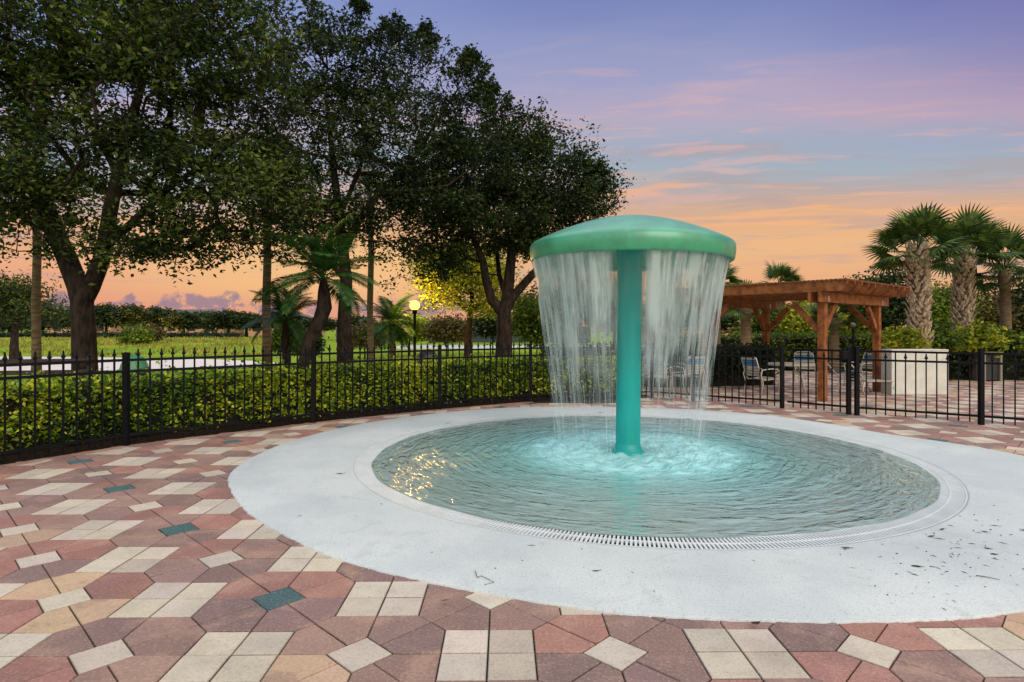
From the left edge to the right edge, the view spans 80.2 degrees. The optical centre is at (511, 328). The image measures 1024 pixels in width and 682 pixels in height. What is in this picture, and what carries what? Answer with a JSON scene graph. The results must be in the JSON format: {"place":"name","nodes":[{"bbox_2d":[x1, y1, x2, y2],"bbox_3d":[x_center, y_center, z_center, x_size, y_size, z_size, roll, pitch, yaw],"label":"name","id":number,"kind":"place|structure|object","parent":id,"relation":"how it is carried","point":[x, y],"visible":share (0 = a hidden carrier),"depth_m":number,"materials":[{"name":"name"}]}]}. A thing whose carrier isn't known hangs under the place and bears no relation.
{"place":"outdoors","nodes":[
{"label":"outdoors","id":0,"kind":"place"},
{"bbox_2d":[0,336,261,355],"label":"grass","id":1,"kind":"structure","parent":0,"point":[109,342],"depth_m":43.75,"materials":[{"name":"green plant"}]},
{"bbox_2d":[0,357,274,370],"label":"paved path","id":2,"kind":"structure","parent":0,"point":[188,363],"depth_m":25.92,"materials":[{"name":"white concrete"}]},
{"bbox_2d":[0,265,69,358],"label":"shade tree","id":3,"kind":"object","parent":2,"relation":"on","point":[15,297],"visible":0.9,"depth_m":26.83,"materials":[{"name":"green plant"}]},
{"bbox_2d":[0,329,883,386],"bbox_3d":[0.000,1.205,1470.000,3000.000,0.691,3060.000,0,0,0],"label":"ground","id":4,"kind":"structure","parent":0,"point":[331,340],"depth_m":40.13,"materials":[{"name":"green plant"}]},
{"bbox_2d":[1,318,29,332],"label":"tree","id":5,"kind":"object","parent":4,"relation":"on","point":[20,326],"visible":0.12,"depth_m":76.23,"materials":[{"name":"green plant"}]},
{"bbox_2d":[29,316,67,331],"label":"tree","id":6,"kind":"object","parent":4,"relation":"on","point":[43,328],"visible":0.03,"depth_m":82.94,"materials":[{"name":"green plant"}]},
{"bbox_2d":[0,94,109,384],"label":"slim palm","id":7,"kind":"object","parent":4,"relation":"on","point":[36,344],"visible":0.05,"depth_m":12.74,"materials":[{"name":"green plant"}]},
{"bbox_2d":[51,309,98,329],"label":"tree","id":8,"kind":"object","parent":4,"relation":"on","point":[66,323],"visible":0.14,"depth_m":73.21,"materials":[{"name":"green plant"}]},
{"bbox_2d":[46,325,138,332],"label":"house","id":9,"kind":"structure","parent":4,"relation":"on","point":[100,330],"depth_m":94.00,"materials":[{"name":"beige paint"}]},
{"bbox_2d":[94,302,120,332],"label":"tree","id":10,"kind":"object","parent":4,"relation":"on","point":[103,310],"visible":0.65,"depth_m":74.72,"materials":[{"name":"green plant"}]},
{"bbox_2d":[0,326,244,337],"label":"hedge","id":11,"kind":"object","parent":4,"relation":"on","point":[214,333],"visible":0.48,"depth_m":62.09,"materials":[{"name":"green plant"}]},
{"bbox_2d":[107,303,153,328],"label":"tree","id":12,"kind":"object","parent":4,"relation":"on","point":[131,315],"visible":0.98,"depth_m":72.86,"materials":[{"name":"green plant"}]},
{"bbox_2d":[114,323,156,344],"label":"bush","id":13,"kind":"object","parent":4,"relation":"on","point":[136,335],"visible":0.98,"depth_m":45.53,"materials":[{"name":"green plant"}]},
{"bbox_2d":[137,322,169,342],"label":"bush","id":14,"kind":"object","parent":4,"relation":"on","point":[159,333],"visible":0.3,"depth_m":48.86,"materials":[{"name":"green plant"}]},
{"bbox_2d":[141,305,177,329],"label":"tree","id":15,"kind":"object","parent":4,"relation":"on","point":[158,312],"visible":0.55,"depth_m":77.15,"materials":[{"name":"green plant"}]},
{"bbox_2d":[158,310,206,332],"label":"tree","id":16,"kind":"object","parent":4,"relation":"on","point":[182,320],"visible":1,"depth_m":72.87,"materials":[{"name":"green plant"}]},
{"bbox_2d":[160,309,243,334],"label":"house","id":17,"kind":"structure","parent":4,"relation":"on","point":[201,329],"depth_m":94.48,"materials":[{"name":"beige paint"}]},
{"bbox_2d":[195,310,225,332],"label":"tree","id":18,"kind":"object","parent":4,"relation":"on","point":[203,314],"visible":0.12,"depth_m":82.40,"materials":[{"name":"green plant"}]},
{"bbox_2d":[199,308,257,332],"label":"tree","id":19,"kind":"object","parent":4,"relation":"on","point":[226,319],"visible":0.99,"depth_m":72.69,"materials":[{"name":"green plant"}]},
{"bbox_2d":[232,311,261,336],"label":"tree","id":20,"kind":"object","parent":4,"relation":"on","point":[253,326],"visible":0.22,"depth_m":80.40,"materials":[{"name":"green plant"}]},
{"bbox_2d":[205,120,326,371],"bbox_3d":[-6.091,-1.574,14.655,2.914,6.188,2.785,0,0,36],"label":"slim palm","id":21,"kind":"object","parent":4,"relation":"on","point":[266,337],"visible":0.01,"depth_m":14.52,"materials":[{"name":"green plant"}]},
{"bbox_2d":[255,311,302,329],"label":"tree","id":22,"kind":"object","parent":4,"relation":"on","point":[272,315],"visible":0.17,"depth_m":79.26,"materials":[{"name":"green plant"}]},
{"bbox_2d":[260,319,304,358],"bbox_3d":[-7.792,0.523,20.973,1.833,1.954,1.604,0,0,-14],"label":"bush","id":23,"kind":"object","parent":4,"relation":"on","point":[276,339],"visible":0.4,"depth_m":20.70,"materials":[{"name":"green plant"}]},
{"bbox_2d":[248,313,324,335],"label":"house","id":24,"kind":"structure","parent":4,"relation":"on","point":[252,333],"depth_m":96.00,"materials":[{"name":"beige paint"}]},
{"bbox_2d":[292,330,328,358],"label":"bush","id":25,"kind":"object","parent":4,"relation":"on","point":[319,342],"visible":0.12,"depth_m":23.90,"materials":[{"name":"green plant"}]},
{"bbox_2d":[296,317,336,336],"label":"tree","id":26,"kind":"object","parent":4,"relation":"on","point":[330,324],"visible":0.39,"depth_m":74.67,"materials":[{"name":"green plant"}]},
{"bbox_2d":[0,348,645,450],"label":"hedge","id":27,"kind":"object","parent":4,"relation":"on","point":[12,417],"visible":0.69,"depth_m":9.49,"materials":[{"name":"green plant"}]},
{"bbox_2d":[336,315,377,327],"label":"tree","id":28,"kind":"object","parent":4,"relation":"on","point":[358,318],"visible":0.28,"depth_m":81.99,"materials":[{"name":"green plant"}]},
{"bbox_2d":[334,320,388,358],"bbox_3d":[-7.266,0.465,29.871,2.928,2.070,2.307,0,0,0],"label":"bush","id":29,"kind":"object","parent":4,"relation":"on","point":[357,341],"visible":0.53,"depth_m":29.68,"materials":[{"name":"green plant"}]},
{"bbox_2d":[323,143,402,366],"bbox_3d":[-4.118,-1.916,17.531,2.874,6.873,2.861,0,0,0],"label":"slim palm","id":30,"kind":"object","parent":4,"relation":"on","point":[370,335],"visible":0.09,"depth_m":17.42,"materials":[{"name":"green plant"}]},
{"bbox_2d":[192,351,540,375],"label":"grass","id":31,"kind":"structure","parent":4,"relation":"on","point":[455,354],"depth_m":34.65,"materials":[{"name":"green plant"}]},
{"bbox_2d":[358,293,428,362],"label":"palm","id":32,"kind":"object","parent":4,"relation":"on","point":[392,314],"visible":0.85,"depth_m":20.77,"materials":[{"name":"green plant"}]},
{"bbox_2d":[379,309,434,355],"bbox_3d":[-5.737,0.029,33.985,4.182,2.942,3.250,0,0,0],"label":"bush","id":33,"kind":"object","parent":4,"relation":"on","point":[419,324],"visible":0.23,"depth_m":33.50,"materials":[{"name":"green plant"}]},
{"bbox_2d":[410,300,419,357],"bbox_3d":[-3.280,0.285,20.500,0.340,2.490,0.340,0,0,0],"label":"lamp post","id":34,"kind":"object","parent":4,"relation":"on","point":[414,305],"visible":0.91,"depth_m":20.45,"materials":[{"name":"black"}]},
{"bbox_2d":[417,349,437,363],"bbox_3d":[-1.973,0.985,14.200,0.509,1.030,0.509,0,0,0],"label":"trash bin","id":35,"kind":"object","parent":4,"relation":"on","point":[424,355],"visible":0.21,"depth_m":14.02,"materials":[{"name":"grey plastic"}]},
{"bbox_2d":[418,310,478,356],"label":"tree","id":36,"kind":"object","parent":4,"relation":"on","point":[444,329],"visible":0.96,"depth_m":32.52,"materials":[{"name":"green plant"}]},
{"bbox_2d":[393,229,535,359],"bbox_3d":[-1.520,-1.152,22.283,5.404,5.345,4.589,0,0,0],"label":"shade tree","id":37,"kind":"object","parent":4,"relation":"on","point":[473,290],"visible":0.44,"depth_m":21.82,"materials":[{"name":"green plant"}]},
{"bbox_2d":[463,309,516,353],"bbox_3d":[-1.123,0.075,35.962,3.734,2.850,3.100,0,0,0],"label":"bush","id":38,"kind":"object","parent":4,"relation":"on","point":[482,326],"visible":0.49,"depth_m":35.43,"materials":[{"name":"green plant"}]},
{"bbox_2d":[365,97,644,361],"bbox_3d":[-0.245,-2.318,15.411,6.885,7.676,5.044,0,0,0],"label":"oak tree","id":39,"kind":"object","parent":4,"relation":"on","point":[527,217],"visible":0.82,"depth_m":15.09,"materials":[{"name":"green plant"}]},
{"bbox_2d":[0,370,1023,681],"bbox_3d":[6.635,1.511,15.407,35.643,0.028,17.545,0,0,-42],"label":"paver deck","id":40,"kind":"structure","parent":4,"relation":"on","point":[176,560],"depth_m":3.21,"materials":[{"name":"concrete"}]},
{"bbox_2d":[0,356,94,378],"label":"timber rail","id":41,"kind":"object","parent":40,"relation":"on","point":[24,372],"visible":0.31,"depth_m":9.73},
{"bbox_2d":[119,354,148,378],"bbox_3d":[-5.838,0.945,9.400,0.403,1.110,0.403,0,0,0],"label":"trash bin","id":42,"kind":"object","parent":40,"relation":"on","point":[141,365],"visible":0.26,"depth_m":9.30,"materials":[{"name":"green plastic"}]},
{"bbox_2d":[0,0,361,379],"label":"oak tree","id":43,"kind":"object","parent":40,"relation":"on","point":[175,34],"visible":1,"depth_m":9.85,"materials":[{"name":"green plant"}]},
{"bbox_2d":[0,402,533,467],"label":"paver border","id":44,"kind":"object","parent":40,"relation":"on","point":[57,457],"visible":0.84,"depth_m":8.52,"materials":[{"name":"concrete"}]},
{"bbox_2d":[239,283,324,368],"bbox_3d":[-4.746,0.292,12.559,1.527,2.460,1.704,0,0,30],"label":"date palm","id":45,"kind":"object","parent":40,"relation":"on","point":[288,321],"visible":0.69,"depth_m":12.52,"materials":[{"name":"green plant"}]},
{"bbox_2d":[0,394,649,464],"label":"mulch bed","id":46,"kind":"object","parent":40,"relation":"on","point":[41,453],"visible":0.27,"depth_m":9.20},
{"bbox_2d":[252,211,380,410],"bbox_3d":[-3.206,-0.233,10.225,2.058,3.532,2.374,0,0,-42],"label":"date palm","id":47,"kind":"object","parent":46,"relation":"on","point":[321,263],"visible":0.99,"depth_m":10.09,"materials":[{"name":"green plant"}]},
{"bbox_2d":[0,341,653,461],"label":"metal fence","id":48,"kind":"object","parent":40,"relation":"on","point":[125,371],"visible":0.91,"depth_m":9.09,"materials":[{"name":"black metal"}]},
{"bbox_2d":[229,0,556,367],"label":"oak tree","id":49,"kind":"object","parent":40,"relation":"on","point":[392,189],"visible":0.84,"depth_m":13.27,"materials":[{"name":"green plant"}]},
{"bbox_2d":[227,407,1023,623],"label":"concrete apron","id":50,"kind":"object","parent":40,"relation":"on","point":[279,489],"visible":0.87,"depth_m":4.01,"materials":[{"name":"white concrete"}]},
{"bbox_2d":[297,503,1023,609],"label":"leaf litter","id":51,"kind":"object","parent":50,"relation":"on","point":[916,547],"visible":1,"depth_m":4.11,"materials":[{"name":"brown plant"}]},
{"bbox_2d":[354,414,967,549],"bbox_3d":[1.450,1.504,7.350,6.498,0.031,6.498,0,0,0],"label":"drain grate","id":52,"kind":"object","parent":50,"relation":"in","point":[950,501],"visible":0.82,"depth_m":4.71,"materials":[{"name":"white plastic"}]},
{"bbox_2d":[642,355,672,395],"bbox_3d":[3.326,1.045,13.923,0.565,0.915,0.675,0,0,30],"label":"strap chair","id":53,"kind":"object","parent":40,"relation":"on","point":[660,372],"visible":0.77,"depth_m":13.74,"materials":[{"name":"white plastic"}]},
{"bbox_2d":[655,351,685,387],"bbox_3d":[4.016,1.045,15.537,0.565,0.915,0.675,0,0,-30],"label":"strap chair","id":54,"kind":"object","parent":40,"relation":"on","point":[673,372],"visible":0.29,"depth_m":15.40,"materials":[{"name":"white plastic"}]},
{"bbox_2d":[670,355,704,393],"bbox_3d":[4.129,1.045,14.199,0.565,0.915,0.675,0,0,-20],"label":"strap chair","id":55,"kind":"object","parent":40,"relation":"on","point":[696,366],"visible":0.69,"depth_m":14.02,"materials":[{"name":"white plastic"}]},
{"bbox_2d":[653,344,784,407],"bbox_3d":[4.108,0.897,12.319,2.696,1.205,0.107,0,0,40],"label":"metal fence","id":56,"kind":"object","parent":40,"relation":"on","point":[782,375],"visible":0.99,"depth_m":12.17,"materials":[{"name":"black metal"}]},
{"bbox_2d":[697,262,743,346],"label":"cabbage palm","id":57,"kind":"object","parent":40,"relation":"on","point":[732,278],"visible":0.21,"depth_m":21.86,"materials":[{"name":"green plant"}]},
{"bbox_2d":[720,279,780,344],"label":"cabbage palm","id":58,"kind":"object","parent":40,"relation":"on","point":[744,314],"visible":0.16,"depth_m":19.36,"materials":[{"name":"green plant"}]},
{"bbox_2d":[741,357,779,396],"bbox_3d":[5.520,1.045,13.553,0.675,0.915,0.565,0,0,-20],"label":"strap chair","id":59,"kind":"object","parent":40,"relation":"on","point":[756,372],"visible":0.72,"depth_m":13.42,"materials":[{"name":"white plastic"}]},
{"bbox_2d":[766,362,814,393],"bbox_3d":[6.606,1.159,14.394,1.080,0.688,1.080,0,0,0],"label":"patio table","id":60,"kind":"object","parent":40,"relation":"on","point":[789,364],"visible":0.7,"depth_m":14.15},
{"bbox_2d":[674,278,910,401],"bbox_3d":[6.707,0.253,14.655,3.915,2.494,3.990,0,0,-41],"label":"pergola","id":61,"kind":"object","parent":40,"relation":"on","point":[821,293],"visible":0.87,"depth_m":13.67,"materials":[{"name":"brown wood"}]},
{"bbox_2d":[794,351,814,388],"bbox_3d":[7.542,1.045,15.543,0.565,0.915,0.675,0,0,10],"label":"strap chair","id":62,"kind":"object","parent":40,"relation":"on","point":[804,360],"visible":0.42,"depth_m":15.77,"materials":[{"name":"white plastic"}]},
{"bbox_2d":[802,302,863,372],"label":"cabbage palm","id":63,"kind":"object","parent":40,"relation":"on","point":[834,326],"visible":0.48,"depth_m":20.46,"materials":[{"name":"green plant"}]},
{"bbox_2d":[850,322,855,380],"bbox_3d":[9.818,0.657,17.500,0.150,1.686,0.150,0,0,0],"label":"lamp post","id":64,"kind":"object","parent":40,"relation":"on","point":[853,325],"visible":0.93,"depth_m":17.47,"materials":[{"name":"brown metal"}]},
{"bbox_2d":[844,352,871,387],"bbox_3d":[9.136,1.045,15.848,0.675,0.915,0.565,0,0,-15],"label":"strap chair","id":65,"kind":"object","parent":40,"relation":"on","point":[864,362],"visible":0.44,"depth_m":15.95,"materials":[{"name":"white plastic"}]},
{"bbox_2d":[828,362,893,396],"bbox_3d":[7.933,1.099,13.833,1.710,0.823,0.651,0,0,-25],"label":"sun lounger","id":66,"kind":"object","parent":40,"relation":"on","point":[871,380],"visible":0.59,"depth_m":13.74,"materials":[{"name":"white plastic"}]},
{"bbox_2d":[866,322,933,348],"bbox_3d":[10.617,0.649,16.571,1.608,1.701,1.317,0,0,0],"label":"bush","id":67,"kind":"object","parent":40,"relation":"on","point":[901,337],"visible":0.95,"depth_m":16.38,"materials":[{"name":"green plant"}]},
{"bbox_2d":[881,349,948,394],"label":"white wall","id":68,"kind":"structure","parent":40,"relation":"on","point":[910,378],"depth_m":13.84,"materials":[{"name":"paint"}]},
{"bbox_2d":[862,202,979,348],"bbox_3d":[11.317,-1.011,17.071,2.888,5.123,2.678,0,0,41],"label":"cabbage palm","id":69,"kind":"object","parent":40,"relation":"on","point":[919,226],"visible":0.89,"depth_m":16.79,"materials":[{"name":"green plant"}]},
{"bbox_2d":[854,346,1023,424],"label":"metal fence","id":70,"kind":"object","parent":40,"relation":"on","point":[981,353],"visible":1,"depth_m":9.85,"materials":[{"name":"black metal"}]},
{"bbox_2d":[787,346,851,414],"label":"metal gate","id":71,"kind":"structure","parent":70,"relation":"attached to","point":[845,353],"depth_m":10.84,"materials":[{"name":"black metal"}]},
{"bbox_2d":[928,318,969,357],"bbox_3d":[12.038,0.596,17.152,1.702,1.809,1.663,0,0,0],"label":"bush","id":72,"kind":"object","parent":40,"relation":"on","point":[946,338],"visible":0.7,"depth_m":16.86,"materials":[{"name":"green plant"}]},
{"bbox_2d":[928,201,1023,329],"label":"cabbage palm","id":73,"kind":"object","parent":40,"relation":"on","point":[975,225],"visible":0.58,"depth_m":18.22,"materials":[{"name":"green plant"}]},
{"bbox_2d":[970,351,1001,380],"bbox_3d":[13.722,1.077,17.593,0.580,0.845,0.560,0,0,0],"label":"trash bin","id":74,"kind":"object","parent":40,"relation":"on","point":[997,372],"visible":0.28,"depth_m":17.39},
{"bbox_2d":[951,319,1023,380],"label":"bush","id":75,"kind":"object","parent":40,"relation":"on","point":[986,336],"visible":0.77,"depth_m":17.27,"materials":[{"name":"green plant"}]},
{"bbox_2d":[971,222,1023,330],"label":"cabbage palm","id":76,"kind":"object","parent":40,"relation":"on","point":[1004,283],"visible":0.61,"depth_m":18.66,"materials":[{"name":"green plant"}]},
{"bbox_2d":[988,321,1023,359],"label":"bush","id":77,"kind":"object","parent":40,"relation":"on","point":[1010,332],"visible":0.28,"depth_m":17.59,"materials":[{"name":"green plant"}]},
{"bbox_2d":[499,288,574,347],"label":"shade tree","id":78,"kind":"object","parent":4,"relation":"on","point":[526,321],"visible":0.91,"depth_m":17.55,"materials":[{"name":"green plant"}]},
{"bbox_2d":[522,277,614,345],"bbox_3d":[2.483,-0.984,30.122,5.185,5.007,3.847,0,0,0],"label":"background tree","id":79,"kind":"object","parent":4,"relation":"on","point":[558,298],"visible":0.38,"depth_m":29.64,"materials":[{"name":"green plant"}]},
{"bbox_2d":[573,281,643,345],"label":"background tree","id":80,"kind":"object","parent":4,"relation":"on","point":[610,324],"visible":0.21,"depth_m":30.53,"materials":[{"name":"green plant"}]},
{"bbox_2d":[540,338,779,387],"bbox_3d":[3.905,0.904,15.997,6.496,1.361,1.448,0,0,-9],"label":"hedge","id":81,"kind":"object","parent":4,"relation":"on","point":[728,368],"visible":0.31,"depth_m":15.82,"materials":[{"name":"green plant"}]},
{"bbox_2d":[641,284,697,334],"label":"background tree","id":82,"kind":"object","parent":4,"relation":"on","point":[681,323],"visible":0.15,"depth_m":29.37,"materials":[{"name":"green plant"}]},
{"bbox_2d":[641,324,739,342],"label":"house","id":83,"kind":"structure","parent":4,"relation":"on","point":[648,339],"depth_m":61.02,"materials":[{"name":"beige paint"}]},
{"bbox_2d":[673,282,739,334],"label":"background tree","id":84,"kind":"object","parent":4,"relation":"on","point":[723,325],"visible":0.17,"depth_m":28.47,"materials":[{"name":"green plant"}]},
{"bbox_2d":[725,308,794,334],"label":"background tree","id":85,"kind":"object","parent":4,"relation":"on","point":[755,325],"visible":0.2,"depth_m":27.36,"materials":[{"name":"green plant"}]},
{"bbox_2d":[651,328,892,371],"bbox_3d":[10.175,0.772,22.083,10.093,1.619,1.829,0,0,18],"label":"hedge","id":86,"kind":"object","parent":4,"relation":"on","point":[797,341],"visible":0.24,"depth_m":21.82,"materials":[{"name":"green plant"}]},
{"bbox_2d":[757,261,806,335],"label":"cabbage palm","id":87,"kind":"object","parent":4,"relation":"on","point":[781,271],"visible":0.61,"depth_m":26.57,"materials":[{"name":"green plant"}]},
{"bbox_2d":[770,300,847,336],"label":"background tree","id":88,"kind":"object","parent":4,"relation":"on","point":[800,324],"visible":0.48,"depth_m":26.25,"materials":[{"name":"green plant"}]},
{"bbox_2d":[828,305,895,336],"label":"background tree","id":89,"kind":"object","parent":4,"relation":"on","point":[848,329],"visible":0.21,"depth_m":27.19,"materials":[{"name":"green plant"}]},
{"bbox_2d":[843,266,909,330],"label":"background tree","id":90,"kind":"object","parent":4,"relation":"on","point":[896,307],"visible":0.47,"depth_m":26.42,"materials":[{"name":"green plant"}]},
{"bbox_2d":[900,273,993,327],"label":"background tree","id":91,"kind":"object","parent":4,"relation":"on","point":[940,309],"visible":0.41,"depth_m":25.27,"materials":[{"name":"green plant"}]},
{"bbox_2d":[948,338,1023,379],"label":"hedge","id":92,"kind":"object","parent":4,"relation":"on","point":[964,371],"visible":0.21,"depth_m":17.76,"materials":[{"name":"green plant"}]},
{"bbox_2d":[972,291,1023,333],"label":"background tree","id":93,"kind":"object","parent":4,"relation":"on","point":[992,316],"visible":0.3,"depth_m":26.30,"materials":[{"name":"green plant"}]},
{"bbox_2d":[989,258,1023,335],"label":"background tree","id":94,"kind":"object","parent":4,"relation":"on","point":[1018,290],"visible":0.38,"depth_m":26.56,"materials":[{"name":"green plant"}]},
{"bbox_2d":[428,326,590,343],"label":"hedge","id":95,"kind":"object","parent":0,"point":[580,337],"visible":0.08,"depth_m":61.91,"materials":[{"name":"green plant"}]},
{"bbox_2d":[0,0,1023,328],"label":"sky","id":96,"kind":"structure","parent":0,"point":[790,131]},
{"bbox_2d":[396,345,645,348],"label":"road","id":97,"kind":"structure","parent":0,"point":[450,346],"depth_m":52.85,"materials":[{"name":"grey asphalt"}]},
{"bbox_2d":[532,250,729,364],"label":"falling water","id":98,"kind":"structure","parent":0,"point":[661,292],"depth_m":6.63,"materials":[{"name":"white liquid"}]},
{"bbox_2d":[371,416,939,537],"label":"pool water","id":99,"kind":"structure","parent":0,"point":[686,478],"depth_m":6.02,"materials":[{"name":"teal liquid"}]},
{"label":"pool basin","id":100,"kind":"structure","parent":0,"visible":0},
{"bbox_2d":[530,215,735,454],"bbox_3d":[1.408,0.155,7.320,2.410,3.010,2.410,1,0,0],"label":"mushroom fountain","id":101,"kind":"object","parent":100,"relation":"on","point":[628,243],"visible":0.89,"depth_m":7.17,"materials":[{"name":"teal paint"}]}
]}

